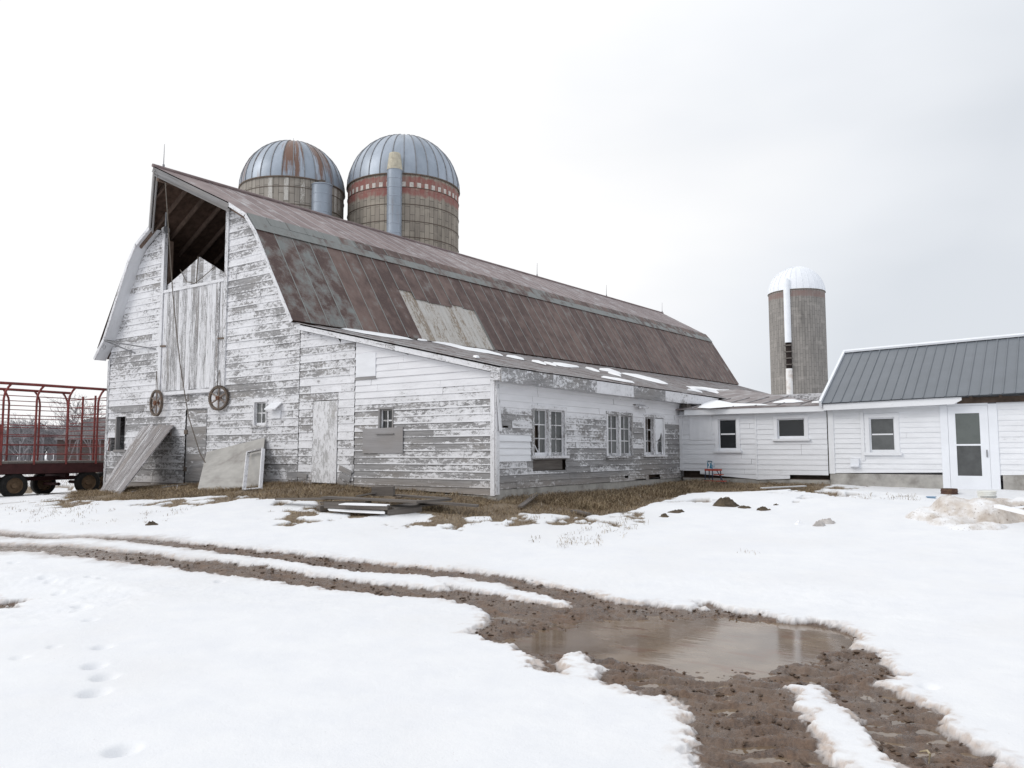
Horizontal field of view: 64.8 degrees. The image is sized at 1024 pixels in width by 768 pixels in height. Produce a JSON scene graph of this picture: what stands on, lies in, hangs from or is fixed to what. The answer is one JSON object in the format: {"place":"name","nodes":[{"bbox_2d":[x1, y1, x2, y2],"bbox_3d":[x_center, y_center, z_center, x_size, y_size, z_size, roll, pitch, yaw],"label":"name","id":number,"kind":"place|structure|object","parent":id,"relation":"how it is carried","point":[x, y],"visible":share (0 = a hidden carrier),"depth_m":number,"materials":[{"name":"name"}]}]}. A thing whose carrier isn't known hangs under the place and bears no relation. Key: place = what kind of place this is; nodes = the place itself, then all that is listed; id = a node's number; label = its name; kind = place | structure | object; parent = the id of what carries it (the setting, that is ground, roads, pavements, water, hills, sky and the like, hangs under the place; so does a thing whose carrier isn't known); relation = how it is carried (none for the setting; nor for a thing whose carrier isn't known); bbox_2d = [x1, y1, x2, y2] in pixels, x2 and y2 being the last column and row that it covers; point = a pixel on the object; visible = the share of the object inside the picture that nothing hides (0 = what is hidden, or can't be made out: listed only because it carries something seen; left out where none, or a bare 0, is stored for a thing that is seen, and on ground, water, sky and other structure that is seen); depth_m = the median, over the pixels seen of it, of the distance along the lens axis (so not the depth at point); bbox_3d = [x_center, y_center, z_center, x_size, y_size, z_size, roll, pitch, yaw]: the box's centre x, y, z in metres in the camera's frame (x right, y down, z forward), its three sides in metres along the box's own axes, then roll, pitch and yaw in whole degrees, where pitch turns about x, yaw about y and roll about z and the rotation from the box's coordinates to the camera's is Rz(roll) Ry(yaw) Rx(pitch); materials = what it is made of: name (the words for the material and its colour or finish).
{"place":"outdoors","nodes":[
{"label":"outdoors","id":0,"kind":"place"},
{"bbox_2d":[0,473,78,491],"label":"dry grass","id":1,"kind":"structure","parent":0,"point":[74,474],"depth_m":39.02,"materials":[{"name":"brown plant"}]},
{"bbox_2d":[0,479,902,529],"bbox_3d":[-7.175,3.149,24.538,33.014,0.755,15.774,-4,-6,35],"label":"bare ground","id":2,"kind":"structure","parent":0,"point":[435,519],"depth_m":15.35,"materials":[{"name":"brown plant"}]},
{"bbox_2d":[0,381,109,496],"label":"hay wagon","id":3,"kind":"object","parent":2,"relation":"on","point":[42,480],"visible":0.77,"depth_m":25.08,"materials":[{"name":"red metal"}]},
{"bbox_2d":[101,424,173,493],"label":"leaning plank door","id":4,"kind":"structure","parent":2,"relation":"on","point":[144,444],"depth_m":21.67,"materials":[{"name":"paint"}]},
{"bbox_2d":[198,438,264,490],"bbox_3d":[-6.936,1.973,20.105,1.460,1.258,2.966,1,-5,-17],"label":"leaning plywood","id":5,"kind":"object","parent":2,"relation":"on","point":[223,467],"visible":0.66,"depth_m":19.61,"materials":[{"name":"beige wood"}]},
{"bbox_2d":[242,447,264,490],"bbox_3d":[-6.056,1.985,18.954,0.451,0.994,1.770,1,-5,-16],"label":"leaning window frame","id":6,"kind":"object","parent":2,"relation":"on","point":[262,450],"visible":0.87,"depth_m":18.84,"materials":[{"name":"paint"}]},
{"bbox_2d":[275,498,339,499],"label":"plank","id":7,"kind":"object","parent":2,"relation":"on","point":[303,499],"visible":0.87,"depth_m":15.04,"materials":[{"name":"grey wood"}]},
{"bbox_2d":[316,504,328,511],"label":"plank","id":8,"kind":"object","parent":2,"relation":"on","point":[321,508],"visible":0.4,"depth_m":14.53,"materials":[{"name":"grey wood"}]},
{"bbox_2d":[320,501,370,503],"bbox_3d":[-3.021,2.144,14.619,0.985,0.056,0.200,-2,-5,25],"label":"plank","id":9,"kind":"object","parent":8,"relation":"on","point":[345,502],"visible":0.97,"depth_m":14.54,"materials":[{"name":"grey wood"}]},
{"bbox_2d":[321,496,423,502],"bbox_3d":[-2.527,2.075,14.502,2.020,0.071,0.260,-2,-5,24],"label":"plank","id":10,"kind":"object","parent":9,"relation":"on","point":[373,499],"visible":1,"depth_m":14.39,"materials":[{"name":"grey wood"}]},
{"bbox_2d":[407,498,451,503],"bbox_3d":[-1.494,2.098,14.493,0.871,0.066,0.140,3,-6,-33],"label":"plank","id":11,"kind":"object","parent":10,"relation":"on","point":[441,499],"visible":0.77,"depth_m":14.52,"materials":[{"name":"grey wood"}]},
{"bbox_2d":[356,492,375,496],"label":"plank","id":12,"kind":"object","parent":2,"relation":"on","point":[366,494],"visible":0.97,"depth_m":15.06,"materials":[{"name":"grey wood"}]},
{"bbox_2d":[371,486,394,495],"bbox_3d":[-2.418,2.011,15.149,0.406,0.171,0.180,0,-5,4],"label":"beam stub","id":13,"kind":"object","parent":12,"relation":"on","point":[384,490],"visible":1,"depth_m":15.06,"materials":[{"name":"grey wood"}]},
{"bbox_2d":[518,494,537,507],"bbox_3d":[0.314,2.244,15.517,0.100,0.180,1.286,-1,-5,15],"label":"board","id":14,"kind":"object","parent":2,"relation":"on","point":[527,501],"visible":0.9,"depth_m":15.35,"materials":[{"name":"grey wood"}]},
{"bbox_2d":[571,509,591,514],"bbox_3d":[1.247,2.313,14.541,0.140,0.072,0.435,3,-6,-33],"label":"board","id":15,"kind":"object","parent":2,"relation":"on","point":[581,512],"visible":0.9,"depth_m":14.46,"materials":[{"name":"grey wood"}]},
{"bbox_2d":[704,469,726,484],"bbox_3d":[5.552,2.538,21.875,0.631,0.463,0.448,-4,-6,35],"label":"step stool","id":16,"kind":"object","parent":2,"relation":"on","point":[717,470],"visible":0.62,"depth_m":21.84,"materials":[{"name":"red paint"}]},
{"bbox_2d":[760,485,805,488],"bbox_3d":[6.500,2.465,19.304,1.295,0.049,0.100,2,-5,-22],"label":"board","id":17,"kind":"object","parent":2,"relation":"on","point":[783,487],"visible":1,"depth_m":19.27,"materials":[{"name":"paint"}]},
{"bbox_2d":[5,486,917,554],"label":"dry grass","id":18,"kind":"structure","parent":0,"point":[291,522],"depth_m":14.04,"materials":[{"name":"brown plant"}]},
{"bbox_2d":[0,532,1000,767],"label":"muddy track","id":19,"kind":"structure","parent":0,"point":[792,746],"depth_m":5.89,"materials":[{"name":"brown soil"}]},
{"bbox_2d":[0,544,992,767],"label":"earth crumbs","id":20,"kind":"object","parent":19,"relation":"on","point":[888,746],"visible":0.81,"depth_m":5.94,"materials":[{"name":"brown soil"}]},
{"bbox_2d":[491,615,986,765],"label":"puddle","id":21,"kind":"object","parent":19,"relation":"on","point":[714,648],"visible":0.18,"depth_m":6.91,"materials":[{"name":"liquid"}]},
{"bbox_2d":[919,749,930,763],"bbox_3d":[2.156,1.921,4.202,0.018,0.089,0.272,-2,-5,17],"label":"straw","id":22,"kind":"object","parent":19,"relation":"on","point":[928,752],"visible":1,"depth_m":4.11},
{"bbox_2d":[0,455,1023,767],"bbox_3d":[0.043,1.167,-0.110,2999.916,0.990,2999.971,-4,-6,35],"label":"snow ground","id":23,"kind":"structure","parent":0,"point":[114,665],"depth_m":7.24,"materials":[{"name":"white snow"}]},
{"bbox_2d":[9,420,33,460],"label":"bare tree","id":24,"kind":"object","parent":23,"relation":"on","point":[23,457],"visible":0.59,"depth_m":117.56,"materials":[{"name":"grey plant"}]},
{"bbox_2d":[40,426,59,459],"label":"bare tree","id":25,"kind":"object","parent":23,"relation":"on","point":[49,439],"visible":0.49,"depth_m":120.86,"materials":[{"name":"grey plant"}]},
{"bbox_2d":[0,413,109,460],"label":"distant wood","id":26,"kind":"object","parent":23,"relation":"on","point":[28,449],"visible":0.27,"depth_m":119.80,"materials":[{"name":"grey plant"}]},
{"bbox_2d":[37,401,80,459],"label":"bare tree","id":27,"kind":"object","parent":23,"relation":"on","point":[64,430],"visible":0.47,"depth_m":46.82,"materials":[{"name":"grey plant"}]},
{"bbox_2d":[50,393,93,475],"bbox_3d":[-21.993,2.622,40.266,2.544,4.538,2.949,-4,-6,35],"label":"bare tree","id":28,"kind":"object","parent":23,"relation":"on","point":[72,428],"visible":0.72,"depth_m":39.95,"materials":[{"name":"plant"}]},
{"bbox_2d":[41,395,104,460],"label":"bare tree","id":29,"kind":"object","parent":23,"relation":"on","point":[72,409],"visible":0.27,"depth_m":41.77,"materials":[{"name":"plant"}]},
{"bbox_2d":[53,417,109,472],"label":"old shed","id":30,"kind":"structure","parent":23,"relation":"on","point":[61,450],"depth_m":56.33,"materials":[{"name":"paint"}]},
{"bbox_2d":[62,401,103,459],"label":"bare tree","id":31,"kind":"object","parent":23,"relation":"on","point":[87,427],"visible":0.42,"depth_m":49.81,"materials":[{"name":"plant"}]},
{"bbox_2d":[145,521,157,525],"bbox_3d":[-6.017,2.337,13.481,0.316,0.108,0.164,1,-5,-9],"label":"earth clod","id":32,"kind":"object","parent":23,"relation":"on","point":[150,523],"visible":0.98,"depth_m":13.45,"materials":[{"name":"brown soil"}]},
{"bbox_2d":[238,138,344,218],"bbox_3d":[-10.569,-3.565,38.437,4.976,16.806,4.976,0,-5,1],"label":"silo","id":33,"kind":"object","parent":23,"relation":"on","point":[302,174],"visible":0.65,"depth_m":36.83,"materials":[{"name":"grey metal"}]},
{"bbox_2d":[346,134,459,252],"bbox_3d":[-5.324,-3.665,39.247,5.555,17.120,5.554,-4,-6,35],"label":"silo","id":34,"kind":"object","parent":23,"relation":"on","point":[405,185],"visible":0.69,"depth_m":37.40,"materials":[{"name":"grey metal"}]},
{"bbox_2d":[385,506,421,515],"bbox_3d":[-1.911,2.241,14.252,0.639,0.140,0.160,3,-6,-31],"label":"plank","id":35,"kind":"object","parent":23,"relation":"on","point":[390,512],"visible":1,"depth_m":14.16,"materials":[{"name":"grey wood"}]},
{"bbox_2d":[324,503,389,509],"bbox_3d":[-2.749,2.165,14.272,1.242,0.108,0.100,-2,-5,16],"label":"plank","id":36,"kind":"object","parent":35,"relation":"on","point":[336,505],"visible":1,"depth_m":14.23,"materials":[{"name":"grey wood"}]},
{"bbox_2d":[328,503,389,513],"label":"snow on boards","id":37,"kind":"structure","parent":36,"relation":"on","point":[360,510],"depth_m":14.14,"materials":[{"name":"white snow"}]},
{"bbox_2d":[390,503,437,509],"bbox_3d":[-1.729,2.173,14.497,1.016,0.123,0.262,4,-6,-39],"label":"plank","id":38,"kind":"object","parent":35,"relation":"on","point":[400,506],"visible":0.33,"depth_m":14.36,"materials":[{"name":"grey wood"}]},
{"bbox_2d":[393,494,448,498],"bbox_3d":[-1.722,2.117,15.131,1.126,0.061,0.240,-3,-5,27],"label":"plank","id":39,"kind":"object","parent":38,"relation":"on","point":[425,497],"visible":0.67,"depth_m":15.05,"materials":[{"name":"grey wood"}]},
{"bbox_2d":[424,501,478,506],"bbox_3d":[-1.156,2.142,14.446,1.119,0.114,0.200,-1,-5,7],"label":"plank","id":40,"kind":"object","parent":38,"relation":"on","point":[454,504],"visible":0.67,"depth_m":14.35,"materials":[{"name":"grey wood"}]},
{"bbox_2d":[93,144,821,500],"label":"barn","id":41,"kind":"structure","parent":23,"relation":"on","point":[273,296],"depth_m":21.34,"materials":[{"name":"paint"}]},
{"bbox_2d":[113,416,126,451],"bbox_3d":[-11.471,1.503,24.056,0.680,1.046,0.470,-4,-6,35],"label":"window","id":42,"kind":"structure","parent":41,"relation":"in","point":[118,419],"depth_m":24.05,"materials":[{"name":"white wood"}]},
{"bbox_2d":[149,371,162,415],"bbox_3d":[-10.018,0.258,22.743,0.751,1.306,0.143,-5,-7,44],"label":"spoked wagon wheel","id":43,"kind":"object","parent":41,"relation":"attached to","point":[156,402],"visible":1,"depth_m":22.69,"materials":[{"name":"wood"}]},
{"bbox_2d":[161,212,169,237],"bbox_3d":[-9.644,-4.426,22.473,0.100,0.722,0.199,-4,-6,35],"label":"pulley","id":44,"kind":"object","parent":41,"relation":"hanging from","point":[164,229],"visible":0.94,"depth_m":22.43,"materials":[{"name":"grey metal"}]},
{"bbox_2d":[165,183,205,462],"bbox_3d":[-7.946,-1.394,20.565,2.498,7.927,0.514,-3,-5,29],"label":"rope","id":45,"kind":"object","parent":41,"relation":"hanging from","point":[176,326],"visible":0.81,"depth_m":21.18,"materials":[{"name":"fabric"}]},
{"bbox_2d":[160,278,223,391],"bbox_3d":[-8.776,-1.292,22.136,2.984,2.910,0.086,-4,-6,35],"label":"hay door","id":46,"kind":"structure","parent":41,"relation":"in","point":[199,306],"depth_m":22.09,"materials":[{"name":"paint"}]},
{"bbox_2d":[167,257,223,289],"bbox_3d":[-8.734,-3.063,22.373,2.794,0.900,0.030,-4,-6,35],"label":"upper hay door","id":47,"kind":"structure","parent":41,"relation":"in","point":[189,273],"depth_m":22.32,"materials":[{"name":"paint"}]},
{"bbox_2d":[183,408,207,483],"bbox_3d":[-8.517,1.703,21.751,1.039,2.056,0.090,-4,-6,35],"label":"door","id":48,"kind":"structure","parent":41,"relation":"in","point":[194,463],"depth_m":21.73,"materials":[{"name":"grey paint"}]},
{"bbox_2d":[208,372,229,410],"bbox_3d":[-7.660,0.154,21.082,0.658,1.088,0.214,-4,-6,35],"label":"spoked wagon wheel","id":49,"kind":"object","parent":41,"relation":"attached to","point":[218,398],"visible":1,"depth_m":21.04,"materials":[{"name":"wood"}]},
{"bbox_2d":[250,400,267,427],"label":"window","id":50,"kind":"structure","parent":41,"relation":"in","point":[259,414],"depth_m":20.28,"materials":[{"name":"paint"}]},
{"bbox_2d":[312,400,338,482],"bbox_3d":[-4.351,1.348,18.798,0.840,1.910,0.042,-4,-6,35],"label":"door","id":51,"kind":"structure","parent":41,"relation":"in","point":[325,413],"depth_m":18.77,"materials":[{"name":"white wood"}]},
{"bbox_2d":[375,407,393,433],"bbox_3d":[-2.757,0.806,17.707,0.533,0.594,0.145,-4,-6,35],"label":"window","id":52,"kind":"structure","parent":41,"relation":"in","point":[385,415],"depth_m":17.78,"materials":[{"name":"white wood"}]},
{"bbox_2d":[340,328,728,392],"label":"roof snow","id":53,"kind":"structure","parent":41,"relation":"on","point":[693,388],"depth_m":23.28,"materials":[{"name":"white snow"}]},
{"bbox_2d":[531,405,569,457],"bbox_3d":[0.812,1.048,17.576,0.150,1.130,1.450,-4,-6,35],"label":"window","id":54,"kind":"structure","parent":41,"relation":"in","point":[551,421],"depth_m":17.58,"materials":[{"name":"paint"}]},
{"bbox_2d":[603,411,635,457],"bbox_3d":[2.694,1.279,20.234,0.150,1.150,1.480,-4,-6,35],"label":"window","id":55,"kind":"structure","parent":41,"relation":"in","point":[619,425],"depth_m":20.22,"materials":[{"name":"paint"}]},
{"bbox_2d":[643,414,667,456],"bbox_3d":[3.850,1.404,21.867,0.150,1.130,1.370,-4,-6,35],"label":"window","id":56,"kind":"structure","parent":41,"relation":"in","point":[657,422],"depth_m":21.88,"materials":[{"name":"paint"}]},
{"bbox_2d":[667,509,683,512],"bbox_3d":[2.980,2.310,14.613,0.360,0.087,0.192,1,-5,-17],"label":"earth clod","id":57,"kind":"object","parent":23,"relation":"on","point":[677,511],"visible":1,"depth_m":14.59,"materials":[{"name":"brown soil"}]},
{"bbox_2d":[713,497,738,506],"bbox_3d":[4.067,2.245,15.292,0.616,0.223,0.352,1,-5,-9],"label":"earth clod","id":58,"kind":"object","parent":23,"relation":"on","point":[724,502],"visible":0.91,"depth_m":15.22,"materials":[{"name":"brown soil"}]},
{"bbox_2d":[676,389,829,484],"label":"shed","id":59,"kind":"structure","parent":23,"relation":"on","point":[772,442],"depth_m":21.95,"materials":[{"name":"paint"}]},
{"bbox_2d":[713,415,741,452],"bbox_3d":[5.980,1.387,22.400,0.800,1.035,0.142,-4,-6,35],"label":"window","id":60,"kind":"structure","parent":59,"relation":"in","point":[727,427],"depth_m":22.44,"materials":[{"name":"paint"}]},
{"bbox_2d":[698,399,818,407],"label":"roof snow","id":61,"kind":"structure","parent":59,"relation":"on","point":[715,404],"depth_m":22.43,"materials":[{"name":"white snow"}]},
{"bbox_2d":[772,415,809,440],"bbox_3d":[7.403,1.167,21.414,0.980,0.680,0.147,-4,-6,35],"label":"window","id":62,"kind":"structure","parent":59,"relation":"in","point":[786,427],"depth_m":21.45,"materials":[{"name":"paint"}]},
{"bbox_2d":[757,506,770,510],"bbox_3d":[4.603,2.289,14.770,0.225,0.109,0.305,-7,-9,56],"label":"earth clod","id":63,"kind":"object","parent":23,"relation":"on","point":[762,508],"visible":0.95,"depth_m":14.72,"materials":[{"name":"brown soil"}]},
{"bbox_2d":[767,266,827,394],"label":"silo","id":64,"kind":"object","parent":23,"relation":"on","point":[797,331],"visible":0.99,"depth_m":70.58,"materials":[{"name":"grey concrete"}]},
{"bbox_2d":[813,520,825,525],"bbox_3d":[4.982,2.273,13.095,0.269,0.136,0.131,-1,-5,7],"label":"ice lump","id":65,"kind":"object","parent":23,"relation":"on","point":[818,523],"visible":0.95,"depth_m":13.07,"materials":[{"name":"white ice"}]},
{"bbox_2d":[820,518,834,523],"bbox_3d":[5.182,2.270,13.297,0.388,0.121,0.208,-1,-5,5],"label":"ice lump","id":66,"kind":"object","parent":23,"relation":"on","point":[827,521],"visible":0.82,"depth_m":13.25,"materials":[{"name":"white ice"}]},
{"bbox_2d":[819,333,1023,489],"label":"milk house","id":67,"kind":"structure","parent":23,"relation":"on","point":[941,414],"depth_m":19.84,"materials":[{"name":"paint"}]},
{"bbox_2d":[864,413,901,454],"bbox_3d":[9.228,1.255,20.111,0.870,1.040,0.142,-4,-6,35],"label":"window","id":68,"kind":"structure","parent":67,"relation":"in","point":[882,437],"depth_m":20.14,"materials":[{"name":"paint"}]},
{"bbox_2d":[947,405,991,488],"bbox_3d":[10.754,1.534,18.975,0.830,2.045,0.072,-4,-6,35],"label":"storm door","id":69,"kind":"structure","parent":67,"relation":"in","point":[968,428],"depth_m":18.99,"materials":[{"name":"white metal"}]},
{"bbox_2d":[940,488,957,494],"bbox_3d":[9.951,2.508,18.352,0.372,0.260,0.370,-4,-6,35],"label":"rusty drum","id":70,"kind":"object","parent":23,"relation":"on","point":[952,491],"visible":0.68,"depth_m":18.22,"materials":[{"name":"brown metal"}]},
{"bbox_2d":[905,496,1023,529],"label":"snow heap","id":71,"kind":"object","parent":23,"relation":"on","point":[953,513],"visible":0.94,"depth_m":12.96,"materials":[{"name":"white snow"}]},
{"bbox_2d":[994,504,1023,514],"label":"plank","id":72,"kind":"object","parent":71,"relation":"on","point":[1010,509],"visible":1,"depth_m":12.28,"materials":[{"name":"white wood"}]},
{"bbox_2d":[976,490,996,497],"bbox_3d":[9.282,2.242,15.766,0.355,0.308,0.353,-4,-6,35],"label":"white bucket","id":73,"kind":"object","parent":23,"relation":"on","point":[985,494],"visible":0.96,"depth_m":15.65,"materials":[{"name":"plastic"}]},
{"bbox_2d":[0,0,1023,452],"label":"sky","id":74,"kind":"structure","parent":0,"point":[676,157],"materials":[{"name":"white"}]},
{"bbox_2d":[516,478,723,510],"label":"dry grass","id":75,"kind":"structure","parent":0,"point":[614,495],"depth_m":16.97,"materials":[{"name":"brown plant"}]},
{"bbox_2d":[707,461,713,468],"bbox_3d":[5.424,2.207,22.037,0.150,0.223,0.160,-4,-6,35],"label":"carton","id":76,"kind":"object","parent":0,"point":[710,464],"visible":1,"depth_m":22.00,"materials":[{"name":"cardboard"}]}
]}

